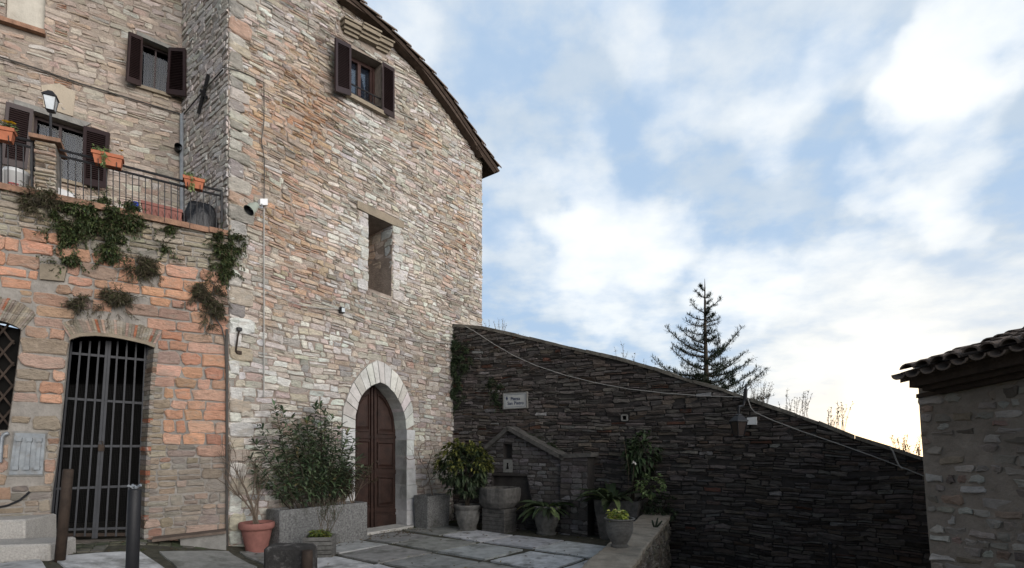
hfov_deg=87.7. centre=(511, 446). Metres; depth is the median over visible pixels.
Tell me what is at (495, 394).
creeper
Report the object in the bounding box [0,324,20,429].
window
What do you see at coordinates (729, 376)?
cedar tree
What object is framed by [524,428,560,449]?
weed
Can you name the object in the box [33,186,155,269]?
creeper
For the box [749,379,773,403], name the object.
weed
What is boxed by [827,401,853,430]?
weed
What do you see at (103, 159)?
trailing plant
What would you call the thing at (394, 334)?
cable
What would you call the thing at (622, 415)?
niche frame
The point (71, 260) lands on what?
wall plant
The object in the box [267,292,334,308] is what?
cable
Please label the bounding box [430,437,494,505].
variegated bush
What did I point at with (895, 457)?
cable
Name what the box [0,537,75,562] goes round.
stone step
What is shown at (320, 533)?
yellow plant
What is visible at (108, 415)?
terraced house
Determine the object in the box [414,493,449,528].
planter
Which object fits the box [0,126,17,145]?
flower box
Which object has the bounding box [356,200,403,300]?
window
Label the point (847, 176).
sky
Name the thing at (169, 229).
wall plant
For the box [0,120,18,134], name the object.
pansy
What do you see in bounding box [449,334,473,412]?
creeper
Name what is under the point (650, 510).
dark bush
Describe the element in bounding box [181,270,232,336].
wall plant
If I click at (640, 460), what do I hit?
leafy shrub
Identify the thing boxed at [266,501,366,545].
planter
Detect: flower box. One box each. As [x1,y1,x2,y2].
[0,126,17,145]
[91,149,124,170]
[183,174,204,191]
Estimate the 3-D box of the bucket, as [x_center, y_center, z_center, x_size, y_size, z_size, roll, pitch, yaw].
[-6.338,-3.332,6.823,0.270,0.364,0.270,0,0,0]
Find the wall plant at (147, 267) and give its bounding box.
[113,245,163,288]
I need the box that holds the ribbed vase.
[604,516,634,547]
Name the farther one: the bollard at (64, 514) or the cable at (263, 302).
the cable at (263, 302)
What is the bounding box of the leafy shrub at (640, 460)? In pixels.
[620,429,664,500]
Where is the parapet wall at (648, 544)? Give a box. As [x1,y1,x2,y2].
[581,513,671,567]
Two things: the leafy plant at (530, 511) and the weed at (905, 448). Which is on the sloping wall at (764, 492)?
the weed at (905, 448)
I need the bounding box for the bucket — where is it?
[3,166,29,187]
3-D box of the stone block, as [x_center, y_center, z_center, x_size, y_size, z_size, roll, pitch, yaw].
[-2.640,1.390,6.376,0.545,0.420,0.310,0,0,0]
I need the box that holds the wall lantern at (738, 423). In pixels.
[729,384,748,437]
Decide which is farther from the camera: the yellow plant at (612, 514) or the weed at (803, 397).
the weed at (803, 397)
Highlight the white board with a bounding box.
[58,188,73,196]
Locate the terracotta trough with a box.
[141,200,182,221]
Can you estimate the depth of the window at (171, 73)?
8.67 m
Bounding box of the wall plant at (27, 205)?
[3,180,70,226]
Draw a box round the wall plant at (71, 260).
[35,251,89,276]
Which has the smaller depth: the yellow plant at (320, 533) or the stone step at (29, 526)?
the stone step at (29, 526)
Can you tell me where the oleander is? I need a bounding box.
[245,399,367,508]
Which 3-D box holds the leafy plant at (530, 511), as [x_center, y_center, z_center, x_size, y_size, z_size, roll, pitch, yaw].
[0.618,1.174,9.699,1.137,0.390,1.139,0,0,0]
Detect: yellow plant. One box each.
[308,495,343,536]
[605,509,628,521]
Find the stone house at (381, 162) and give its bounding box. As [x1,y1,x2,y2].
[181,0,501,546]
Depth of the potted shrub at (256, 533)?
7.74 m
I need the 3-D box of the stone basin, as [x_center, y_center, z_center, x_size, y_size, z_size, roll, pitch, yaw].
[-0.243,1.185,9.998,0.700,0.830,0.708,0,0,31]
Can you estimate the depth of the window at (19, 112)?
8.08 m
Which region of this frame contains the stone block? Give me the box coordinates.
[264,543,316,567]
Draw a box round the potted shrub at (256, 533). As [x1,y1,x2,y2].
[214,437,274,552]
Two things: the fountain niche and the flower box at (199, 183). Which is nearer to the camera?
the flower box at (199, 183)
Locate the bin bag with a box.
[182,201,218,227]
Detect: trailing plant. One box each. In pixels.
[92,143,123,167]
[183,171,206,193]
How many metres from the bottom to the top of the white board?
0.223 m
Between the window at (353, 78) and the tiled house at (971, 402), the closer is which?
the tiled house at (971, 402)
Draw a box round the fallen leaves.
[106,527,592,567]
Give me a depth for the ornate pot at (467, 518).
9.90 m
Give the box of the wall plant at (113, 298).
[88,277,147,328]
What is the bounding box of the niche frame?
[621,414,627,420]
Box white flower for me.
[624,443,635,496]
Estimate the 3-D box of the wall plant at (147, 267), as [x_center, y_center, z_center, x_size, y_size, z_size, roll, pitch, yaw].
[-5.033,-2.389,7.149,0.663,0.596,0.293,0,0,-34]
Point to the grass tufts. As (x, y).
(454, 521)
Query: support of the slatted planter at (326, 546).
on the pavement
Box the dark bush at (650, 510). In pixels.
[643,491,679,521]
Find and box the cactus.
[652,518,661,526]
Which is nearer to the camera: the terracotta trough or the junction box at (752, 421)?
the terracotta trough
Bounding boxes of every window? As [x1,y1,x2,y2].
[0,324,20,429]
[2,99,109,188]
[125,31,186,98]
[334,37,394,118]
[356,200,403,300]
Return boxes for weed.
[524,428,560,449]
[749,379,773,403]
[778,390,811,416]
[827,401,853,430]
[889,434,921,455]
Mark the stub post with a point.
(306, 558)
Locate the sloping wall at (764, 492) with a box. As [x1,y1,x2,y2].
[452,324,930,567]
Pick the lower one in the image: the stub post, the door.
the stub post
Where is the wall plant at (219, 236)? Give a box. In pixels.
[203,222,251,266]
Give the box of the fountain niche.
[483,426,598,536]
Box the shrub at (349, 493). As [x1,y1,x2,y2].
[328,461,377,504]
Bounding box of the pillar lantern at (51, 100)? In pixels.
[41,90,59,136]
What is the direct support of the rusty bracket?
attached to the stone house at (381, 162)
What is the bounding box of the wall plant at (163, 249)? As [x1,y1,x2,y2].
[147,233,181,262]
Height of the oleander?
1.774 m
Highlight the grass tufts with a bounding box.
[5,520,605,565]
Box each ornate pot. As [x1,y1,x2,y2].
[453,503,480,531]
[532,506,560,535]
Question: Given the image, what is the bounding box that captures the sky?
[0,0,1023,456]
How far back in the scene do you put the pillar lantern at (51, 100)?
6.87 m
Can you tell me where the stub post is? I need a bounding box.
[301,549,312,567]
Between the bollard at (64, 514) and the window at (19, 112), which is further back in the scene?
the window at (19, 112)
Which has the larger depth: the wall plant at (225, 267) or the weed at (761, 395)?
the weed at (761, 395)
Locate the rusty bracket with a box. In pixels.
[235,327,241,354]
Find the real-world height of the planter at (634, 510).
0.680 m
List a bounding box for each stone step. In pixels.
[0,513,55,538]
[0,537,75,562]
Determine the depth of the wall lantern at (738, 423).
7.71 m
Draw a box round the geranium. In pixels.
[634,473,666,501]
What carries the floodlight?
attached to the stone house at (381, 162)
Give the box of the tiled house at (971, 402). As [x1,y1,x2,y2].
[891,327,1023,567]
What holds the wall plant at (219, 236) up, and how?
attached to the terraced house at (108, 415)
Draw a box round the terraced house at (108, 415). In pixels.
[0,0,228,546]
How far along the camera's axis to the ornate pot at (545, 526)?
9.55 m
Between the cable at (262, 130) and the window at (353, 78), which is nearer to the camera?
the cable at (262, 130)
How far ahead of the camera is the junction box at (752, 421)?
8.18 m
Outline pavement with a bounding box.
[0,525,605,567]
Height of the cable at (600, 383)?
1.773 m
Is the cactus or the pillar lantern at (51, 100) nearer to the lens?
the pillar lantern at (51, 100)
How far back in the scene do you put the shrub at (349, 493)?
9.03 m
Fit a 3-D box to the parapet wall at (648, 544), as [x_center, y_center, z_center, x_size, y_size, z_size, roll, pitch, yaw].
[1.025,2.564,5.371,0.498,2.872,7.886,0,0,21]
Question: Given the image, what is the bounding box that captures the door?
[355,385,395,527]
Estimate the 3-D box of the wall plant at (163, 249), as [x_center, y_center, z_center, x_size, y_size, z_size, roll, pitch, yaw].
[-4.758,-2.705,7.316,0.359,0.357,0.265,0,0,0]
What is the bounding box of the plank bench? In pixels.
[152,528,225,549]
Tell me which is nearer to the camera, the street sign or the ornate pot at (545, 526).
the ornate pot at (545, 526)
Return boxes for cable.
[224,66,264,198]
[263,209,264,396]
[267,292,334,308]
[345,311,451,343]
[465,326,734,396]
[748,399,923,475]
[888,446,902,468]
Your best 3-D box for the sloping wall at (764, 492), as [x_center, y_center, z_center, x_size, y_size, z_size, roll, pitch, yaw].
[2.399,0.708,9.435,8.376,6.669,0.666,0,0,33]
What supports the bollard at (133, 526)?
on the pavement
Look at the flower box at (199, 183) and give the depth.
7.51 m
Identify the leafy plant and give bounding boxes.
[517,500,576,521]
[573,482,645,513]
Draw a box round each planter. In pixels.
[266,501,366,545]
[302,533,335,557]
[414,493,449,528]
[593,498,646,539]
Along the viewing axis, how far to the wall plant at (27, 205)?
6.62 m
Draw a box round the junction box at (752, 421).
[747,417,756,424]
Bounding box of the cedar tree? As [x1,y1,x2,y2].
[651,281,775,399]
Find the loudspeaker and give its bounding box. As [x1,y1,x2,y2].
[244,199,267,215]
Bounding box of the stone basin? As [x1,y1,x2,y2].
[479,486,520,533]
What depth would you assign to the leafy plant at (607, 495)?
9.00 m
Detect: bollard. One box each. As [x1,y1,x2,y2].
[54,469,73,562]
[125,484,141,567]
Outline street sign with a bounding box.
[503,392,527,409]
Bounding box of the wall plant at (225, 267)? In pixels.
[197,243,246,292]
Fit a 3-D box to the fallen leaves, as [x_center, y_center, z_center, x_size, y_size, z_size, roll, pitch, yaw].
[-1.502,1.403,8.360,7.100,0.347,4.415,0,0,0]
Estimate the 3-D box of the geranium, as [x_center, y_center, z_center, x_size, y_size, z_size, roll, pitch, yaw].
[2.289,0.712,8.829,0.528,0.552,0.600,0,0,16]
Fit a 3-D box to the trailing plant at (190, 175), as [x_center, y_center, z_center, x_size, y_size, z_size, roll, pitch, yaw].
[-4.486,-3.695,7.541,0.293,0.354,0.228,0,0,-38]
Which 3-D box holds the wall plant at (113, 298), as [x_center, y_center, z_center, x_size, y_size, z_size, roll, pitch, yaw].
[-5.208,-1.860,7.060,0.649,0.695,0.284,0,0,-31]
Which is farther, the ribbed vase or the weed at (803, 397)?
the weed at (803, 397)
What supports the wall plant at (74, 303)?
attached to the terraced house at (108, 415)
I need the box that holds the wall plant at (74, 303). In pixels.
[59,293,103,324]
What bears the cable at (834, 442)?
attached to the sloping wall at (764, 492)
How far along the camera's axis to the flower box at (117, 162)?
7.01 m
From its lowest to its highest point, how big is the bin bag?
0.506 m
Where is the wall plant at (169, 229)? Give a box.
[152,225,189,237]
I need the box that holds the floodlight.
[339,306,344,313]
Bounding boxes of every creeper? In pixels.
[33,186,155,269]
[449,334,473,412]
[482,377,505,414]

